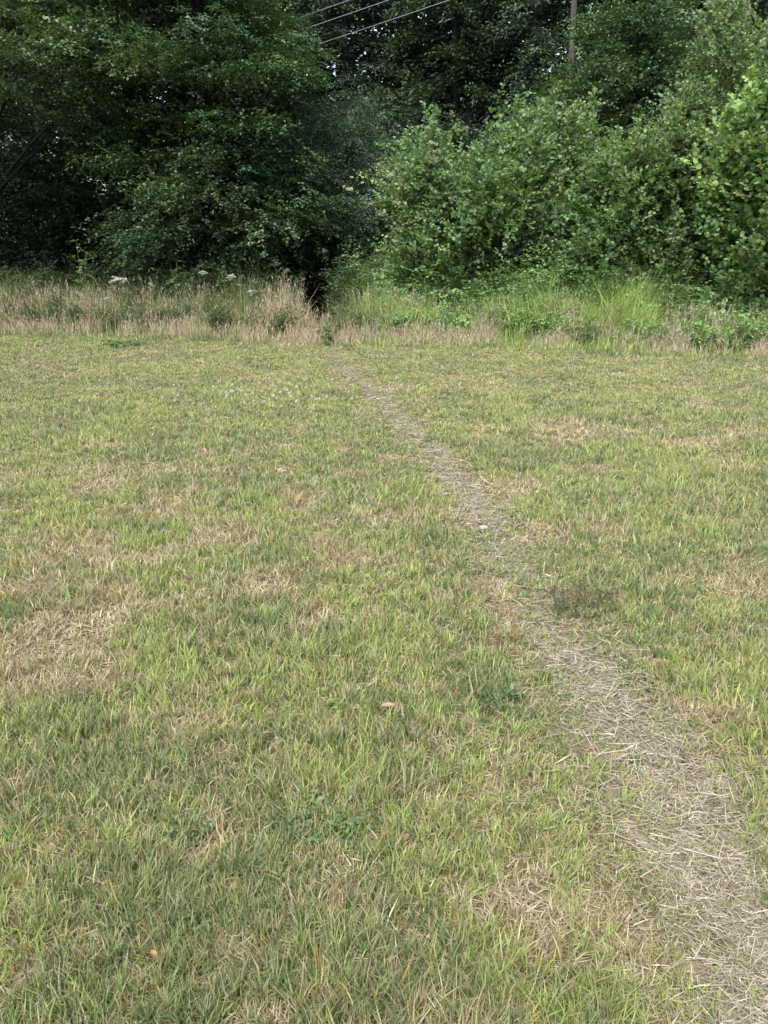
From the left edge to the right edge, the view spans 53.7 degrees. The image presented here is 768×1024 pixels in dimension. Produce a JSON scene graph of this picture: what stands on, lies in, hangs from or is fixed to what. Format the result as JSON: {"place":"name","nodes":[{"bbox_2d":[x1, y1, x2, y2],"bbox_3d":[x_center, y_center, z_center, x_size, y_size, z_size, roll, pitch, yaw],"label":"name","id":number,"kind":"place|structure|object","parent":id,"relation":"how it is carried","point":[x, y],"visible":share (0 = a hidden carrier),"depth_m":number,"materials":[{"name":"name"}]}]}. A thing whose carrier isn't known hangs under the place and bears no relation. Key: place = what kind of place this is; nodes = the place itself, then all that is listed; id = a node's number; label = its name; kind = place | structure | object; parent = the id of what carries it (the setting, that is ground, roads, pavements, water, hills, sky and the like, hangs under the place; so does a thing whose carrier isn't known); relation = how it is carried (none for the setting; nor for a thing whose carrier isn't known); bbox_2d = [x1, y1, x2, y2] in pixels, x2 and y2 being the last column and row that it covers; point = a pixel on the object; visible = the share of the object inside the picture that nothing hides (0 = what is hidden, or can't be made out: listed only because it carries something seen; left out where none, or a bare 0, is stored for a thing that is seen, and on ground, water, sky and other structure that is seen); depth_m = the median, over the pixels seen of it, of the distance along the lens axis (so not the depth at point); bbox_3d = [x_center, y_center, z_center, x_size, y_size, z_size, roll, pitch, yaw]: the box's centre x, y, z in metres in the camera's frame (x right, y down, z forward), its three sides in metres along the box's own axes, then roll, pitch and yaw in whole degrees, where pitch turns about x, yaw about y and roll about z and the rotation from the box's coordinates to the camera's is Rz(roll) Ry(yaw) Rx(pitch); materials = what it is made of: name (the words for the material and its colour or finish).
{"place":"outdoors","nodes":[
{"label":"outdoors","id":0,"kind":"place"},
{"bbox_2d":[172,0,388,72],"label":"overhead wire","id":1,"kind":"object","parent":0,"point":[346,14],"visible":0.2,"depth_m":21.16,"materials":[{"name":"grey metal"}]},
{"bbox_2d":[296,0,348,18],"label":"overhead wire","id":2,"kind":"object","parent":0,"point":[325,8],"visible":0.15,"depth_m":21.93,"materials":[{"name":"grey metal"}]},
{"bbox_2d":[6,0,659,252],"label":"sky","id":3,"kind":"structure","parent":0,"point":[547,0],"materials":[{"name":"white"}]},
{"bbox_2d":[299,285,386,334],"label":"forest floor","id":4,"kind":"structure","parent":0,"point":[316,313],"depth_m":21.70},
{"bbox_2d":[0,2,94,275],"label":"conifer tree","id":5,"kind":"object","parent":4,"relation":"on","point":[11,134],"visible":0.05,"depth_m":24.23,"materials":[{"name":"green plant"}]},
{"bbox_2d":[67,239,96,303],"bbox_3d":[-6.535,-4.941,16.597,0.544,1.945,0.565,-16,24,-39],"label":"sapling","id":6,"kind":"object","parent":4,"relation":"on","point":[79,270],"visible":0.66,"depth_m":16.54,"materials":[{"name":"green plant"}]},
{"bbox_2d":[0,0,186,276],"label":"conifer tree","id":7,"kind":"object","parent":4,"relation":"on","point":[26,218],"visible":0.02,"depth_m":23.95,"materials":[{"name":"green plant"}]},
{"bbox_2d":[0,0,225,284],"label":"broadleaf tree","id":8,"kind":"object","parent":4,"relation":"on","point":[24,11],"visible":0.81,"depth_m":16.03,"materials":[{"name":"green plant"}]},
{"bbox_2d":[116,240,130,289],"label":"leafy weed","id":9,"kind":"object","parent":4,"relation":"on","point":[124,268],"visible":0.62,"depth_m":16.57,"materials":[{"name":"green plant"}]},
{"bbox_2d":[0,0,291,285],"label":"broadleaf tree","id":10,"kind":"object","parent":4,"relation":"on","point":[60,145],"visible":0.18,"depth_m":19.93,"materials":[{"name":"green plant"}]},
{"bbox_2d":[16,0,376,295],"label":"broadleaf tree","id":11,"kind":"object","parent":4,"relation":"on","point":[212,169],"visible":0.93,"depth_m":16.28,"materials":[{"name":"green plant"}]},
{"bbox_2d":[219,274,235,305],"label":"hogweed","id":12,"kind":"object","parent":4,"relation":"on","point":[230,277],"visible":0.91,"depth_m":15.67,"materials":[{"name":"white plant"}]},
{"bbox_2d":[225,255,245,297],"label":"leafy weed","id":13,"kind":"object","parent":4,"relation":"on","point":[238,275],"visible":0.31,"depth_m":16.43,"materials":[{"name":"green plant"}]},
{"bbox_2d":[111,0,363,313],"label":"broadleaf tree","id":14,"kind":"object","parent":4,"relation":"on","point":[295,247],"visible":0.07,"depth_m":20.21,"materials":[{"name":"green plant"}]},
{"bbox_2d":[169,0,341,301],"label":"conifer tree","id":15,"kind":"object","parent":4,"relation":"on","point":[307,93],"visible":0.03,"depth_m":23.95,"materials":[{"name":"green plant"}]},
{"bbox_2d":[270,262,278,281],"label":"hogweed","id":16,"kind":"object","parent":4,"relation":"on","point":[274,264],"visible":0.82,"depth_m":16.72,"materials":[{"name":"white plant"}]},
{"bbox_2d":[272,77,413,293],"bbox_3d":[-0.334,-7.623,18.938,5.031,5.804,5.257,-10,21,-27],"label":"feathery tree","id":17,"kind":"object","parent":4,"relation":"on","point":[344,141],"visible":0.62,"depth_m":18.12,"materials":[{"name":"green plant"}]},
{"bbox_2d":[269,0,435,285],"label":"conifer tree","id":18,"kind":"object","parent":4,"relation":"on","point":[342,45],"visible":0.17,"depth_m":24.40,"materials":[{"name":"green plant"}]},
{"bbox_2d":[0,91,719,307],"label":"forest understory","id":19,"kind":"object","parent":4,"relation":"on","point":[6,260],"visible":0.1,"depth_m":20.18,"materials":[{"name":"green plant"}]},
{"bbox_2d":[0,0,767,171],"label":"distant woods","id":20,"kind":"object","parent":4,"relation":"on","point":[356,26],"visible":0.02,"depth_m":30.96,"materials":[{"name":"green plant"}]},
{"bbox_2d":[0,0,767,295],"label":"side woods","id":21,"kind":"object","parent":4,"relation":"on","point":[765,16],"visible":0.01,"depth_m":23.68,"materials":[{"name":"green plant"}]},
{"bbox_2d":[335,0,496,254],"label":"conifer tree","id":22,"kind":"object","parent":4,"relation":"on","point":[409,45],"visible":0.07,"depth_m":25.51,"materials":[{"name":"green plant"}]},
{"bbox_2d":[413,265,467,309],"bbox_3d":[1.117,-4.282,15.399,1.128,1.489,0.763,0,19,0],"label":"bramble bush","id":23,"kind":"object","parent":4,"relation":"on","point":[425,290],"visible":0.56,"depth_m":15.32,"materials":[{"name":"green plant"}]},
{"bbox_2d":[374,0,528,275],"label":"conifer tree","id":24,"kind":"object","parent":4,"relation":"on","point":[456,8],"visible":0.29,"depth_m":23.22,"materials":[{"name":"green plant"}]},
{"bbox_2d":[337,76,622,301],"bbox_3d":[2.001,-6.191,15.784,5.881,5.165,4.032,0,19,0],"label":"hazel shrub","id":25,"kind":"object","parent":4,"relation":"on","point":[520,195],"visible":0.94,"depth_m":14.93,"materials":[{"name":"green plant"}]},
{"bbox_2d":[437,0,610,271],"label":"conifer tree","id":26,"kind":"object","parent":4,"relation":"on","point":[532,38],"visible":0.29,"depth_m":22.44,"materials":[{"name":"green plant"}]},
{"bbox_2d":[356,122,765,298],"bbox_3d":[5.718,-6.623,17.712,13.120,5.602,5.215,0,19,0],"label":"broadleaf tree","id":27,"kind":"object","parent":4,"relation":"on","point":[513,249],"depth_m":17.96,"materials":[{"name":"green plant"}]},
{"bbox_2d":[550,0,582,107],"bbox_3d":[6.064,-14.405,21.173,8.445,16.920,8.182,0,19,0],"label":"utility pole","id":28,"kind":"object","parent":4,"relation":"on","point":[574,7],"visible":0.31,"depth_m":21.00,"materials":[{"name":"grey wood"}]},
{"bbox_2d":[560,272,616,311],"bbox_3d":[4.043,-3.899,14.526,1.354,1.332,0.743,-16,25,-40],"label":"bramble bush","id":29,"kind":"object","parent":4,"relation":"on","point":[592,288],"visible":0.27,"depth_m":14.29,"materials":[{"name":"green plant"}]},
{"bbox_2d":[504,0,757,291],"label":"broadleaf tree","id":30,"kind":"object","parent":4,"relation":"on","point":[653,31],"visible":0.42,"depth_m":17.72,"materials":[{"name":"green plant"}]},
{"bbox_2d":[548,73,750,306],"bbox_3d":[5.279,-5.630,14.466,4.268,4.948,3.292,0,19,0],"label":"hazel shrub","id":31,"kind":"object","parent":4,"relation":"on","point":[639,219],"visible":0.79,"depth_m":14.20,"materials":[{"name":"green plant"}]},
{"bbox_2d":[642,283,697,321],"bbox_3d":[5.272,-3.573,13.800,0.990,1.147,0.919,0,19,0],"label":"bracken clump","id":32,"kind":"object","parent":4,"relation":"on","point":[682,297],"visible":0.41,"depth_m":13.70,"materials":[{"name":"green plant"}]},
{"bbox_2d":[637,0,766,131],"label":"conifer tree","id":33,"kind":"object","parent":4,"relation":"on","point":[752,3],"depth_m":26.13,"materials":[{"name":"green plant"}]},
{"bbox_2d":[645,0,767,305],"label":"hazel shrub","id":34,"kind":"object","parent":4,"relation":"on","point":[728,29],"visible":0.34,"depth_m":13.81,"materials":[{"name":"green plant"}]},
{"bbox_2d":[670,63,767,314],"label":"maple shrub","id":35,"kind":"object","parent":4,"relation":"on","point":[744,133],"visible":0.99,"depth_m":12.70,"materials":[{"name":"green plant"}]},
{"bbox_2d":[717,0,767,63],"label":"conifer tree","id":36,"kind":"object","parent":4,"relation":"on","point":[758,3],"depth_m":24.03,"materials":[{"name":"green plant"}]},
{"bbox_2d":[296,0,448,51],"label":"overhead wire","id":37,"kind":"object","parent":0,"point":[378,24],"visible":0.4,"depth_m":20.78,"materials":[{"name":"grey metal"}]},
{"bbox_2d":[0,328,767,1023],"bbox_3d":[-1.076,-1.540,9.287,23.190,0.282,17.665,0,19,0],"label":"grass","id":38,"kind":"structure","parent":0,"point":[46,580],"depth_m":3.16,"materials":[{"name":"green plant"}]},
{"bbox_2d":[381,702,394,706],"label":"fallen leaf","id":39,"kind":"object","parent":38,"relation":"on","point":[388,703],"visible":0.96,"depth_m":2.77,"materials":[{"name":"plant"}]},
{"bbox_2d":[0,259,767,1023],"bbox_3d":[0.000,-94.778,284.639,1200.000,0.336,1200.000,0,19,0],"label":"ground","id":40,"kind":"structure","parent":0,"point":[522,799],"depth_m":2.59,"materials":[{"name":"plant"}]},
{"bbox_2d":[92,297,117,324],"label":"hogweed","id":41,"kind":"object","parent":40,"relation":"on","point":[99,310],"visible":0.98,"depth_m":15.52,"materials":[{"name":"green plant"}]},
{"bbox_2d":[105,276,126,324],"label":"hogweed","id":42,"kind":"object","parent":40,"relation":"on","point":[120,280],"visible":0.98,"depth_m":15.70,"materials":[{"name":"white plant"}]},
{"bbox_2d":[99,338,146,347],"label":"leafy weed","id":43,"kind":"object","parent":40,"relation":"on","point":[123,343],"visible":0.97,"depth_m":13.89,"materials":[{"name":"green plant"}]},
{"bbox_2d":[167,260,184,307],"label":"leafy weed","id":44,"kind":"object","parent":40,"relation":"on","point":[172,280],"visible":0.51,"depth_m":16.13,"materials":[{"name":"green plant"}]},
{"bbox_2d":[158,807,215,848],"bbox_3d":[-0.567,0.919,2.205,0.148,0.077,0.139,8,20,23],"label":"leafy weed","id":45,"kind":"object","parent":40,"relation":"on","point":[188,828],"visible":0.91,"depth_m":2.19,"materials":[{"name":"green plant"}]},
{"bbox_2d":[188,270,207,309],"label":"hogweed","id":46,"kind":"object","parent":40,"relation":"on","point":[204,272],"visible":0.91,"depth_m":15.86,"materials":[{"name":"white plant"}]},
{"bbox_2d":[201,300,231,335],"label":"nettle clump","id":47,"kind":"object","parent":40,"relation":"on","point":[215,313],"visible":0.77,"depth_m":14.93,"materials":[{"name":"green plant"}]},
{"bbox_2d":[242,290,256,313],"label":"hogweed","id":48,"kind":"object","parent":40,"relation":"on","point":[252,296],"visible":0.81,"depth_m":15.38,"materials":[{"name":"white plant"}]},
{"bbox_2d":[277,301,307,333],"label":"nettle clump","id":49,"kind":"object","parent":40,"relation":"on","point":[283,317],"visible":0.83,"depth_m":14.86,"materials":[{"name":"green plant"}]},
{"bbox_2d":[282,787,380,846],"bbox_3d":[-0.156,0.906,2.258,0.296,0.059,0.259,0,19,0],"label":"leafy weed","id":50,"kind":"object","parent":40,"relation":"on","point":[327,798],"visible":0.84,"depth_m":2.25,"materials":[{"name":"green plant"}]},
{"bbox_2d":[323,687,377,711],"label":"leafy weed","id":51,"kind":"object","parent":40,"relation":"on","point":[331,701],"visible":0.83,"depth_m":2.82,"materials":[{"name":"green plant"}]},
{"bbox_2d":[0,236,767,349],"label":"undergrowth","id":52,"kind":"object","parent":40,"relation":"on","point":[362,275],"visible":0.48,"depth_m":15.45,"materials":[{"name":"green plant"}]},
{"bbox_2d":[0,250,767,360],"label":"tall green grass","id":53,"kind":"structure","parent":40,"relation":"on","point":[587,316],"depth_m":14.60,"materials":[{"name":"green plant"}]},
{"bbox_2d":[475,679,527,711],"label":"leafy weed","id":54,"kind":"object","parent":40,"relation":"on","point":[515,693],"visible":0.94,"depth_m":2.86,"materials":[{"name":"green plant"}]},
{"bbox_2d":[489,626,524,642],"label":"dock plant","id":55,"kind":"object","parent":40,"relation":"on","point":[497,635],"visible":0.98,"depth_m":3.31,"materials":[{"name":"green plant"}]},
{"bbox_2d":[492,274,547,311],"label":"bramble bush","id":56,"kind":"object","parent":40,"relation":"on","point":[517,283],"visible":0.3,"depth_m":14.62,"materials":[{"name":"green plant"}]},
{"bbox_2d":[563,321,601,346],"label":"leafy weed","id":57,"kind":"object","parent":40,"relation":"on","point":[583,335],"visible":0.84,"depth_m":13.48,"materials":[{"name":"green plant"}]},
{"bbox_2d":[546,579,619,618],"bbox_3d":[0.946,0.411,3.594,0.335,0.136,0.256,-9,21,-25],"label":"selfheal plant","id":58,"kind":"object","parent":40,"relation":"on","point":[588,594],"visible":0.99,"depth_m":3.58,"materials":[{"name":"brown plant"}]},
{"bbox_2d":[726,298,766,327],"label":"bramble bush","id":59,"kind":"object","parent":40,"relation":"on","point":[740,309],"visible":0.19,"depth_m":13.01,"materials":[{"name":"green plant"}]},
{"bbox_2d":[0,272,767,358],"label":"tall dry grass","id":60,"kind":"structure","parent":0,"point":[666,343],"depth_m":14.79,"materials":[{"name":"plant"}]},
{"bbox_2d":[320,348,767,1023],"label":"path","id":61,"kind":"structure","parent":0,"point":[580,748],"depth_m":2.41,"materials":[{"name":"beige plant"}]},
{"bbox_2d":[321,320,337,345],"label":"leafy weed","id":62,"kind":"object","parent":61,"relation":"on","point":[328,336],"visible":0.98,"depth_m":14.35,"materials":[{"name":"green plant"}]},
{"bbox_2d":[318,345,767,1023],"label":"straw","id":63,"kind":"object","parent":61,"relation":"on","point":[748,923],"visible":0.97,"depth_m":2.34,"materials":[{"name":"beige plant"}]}
]}

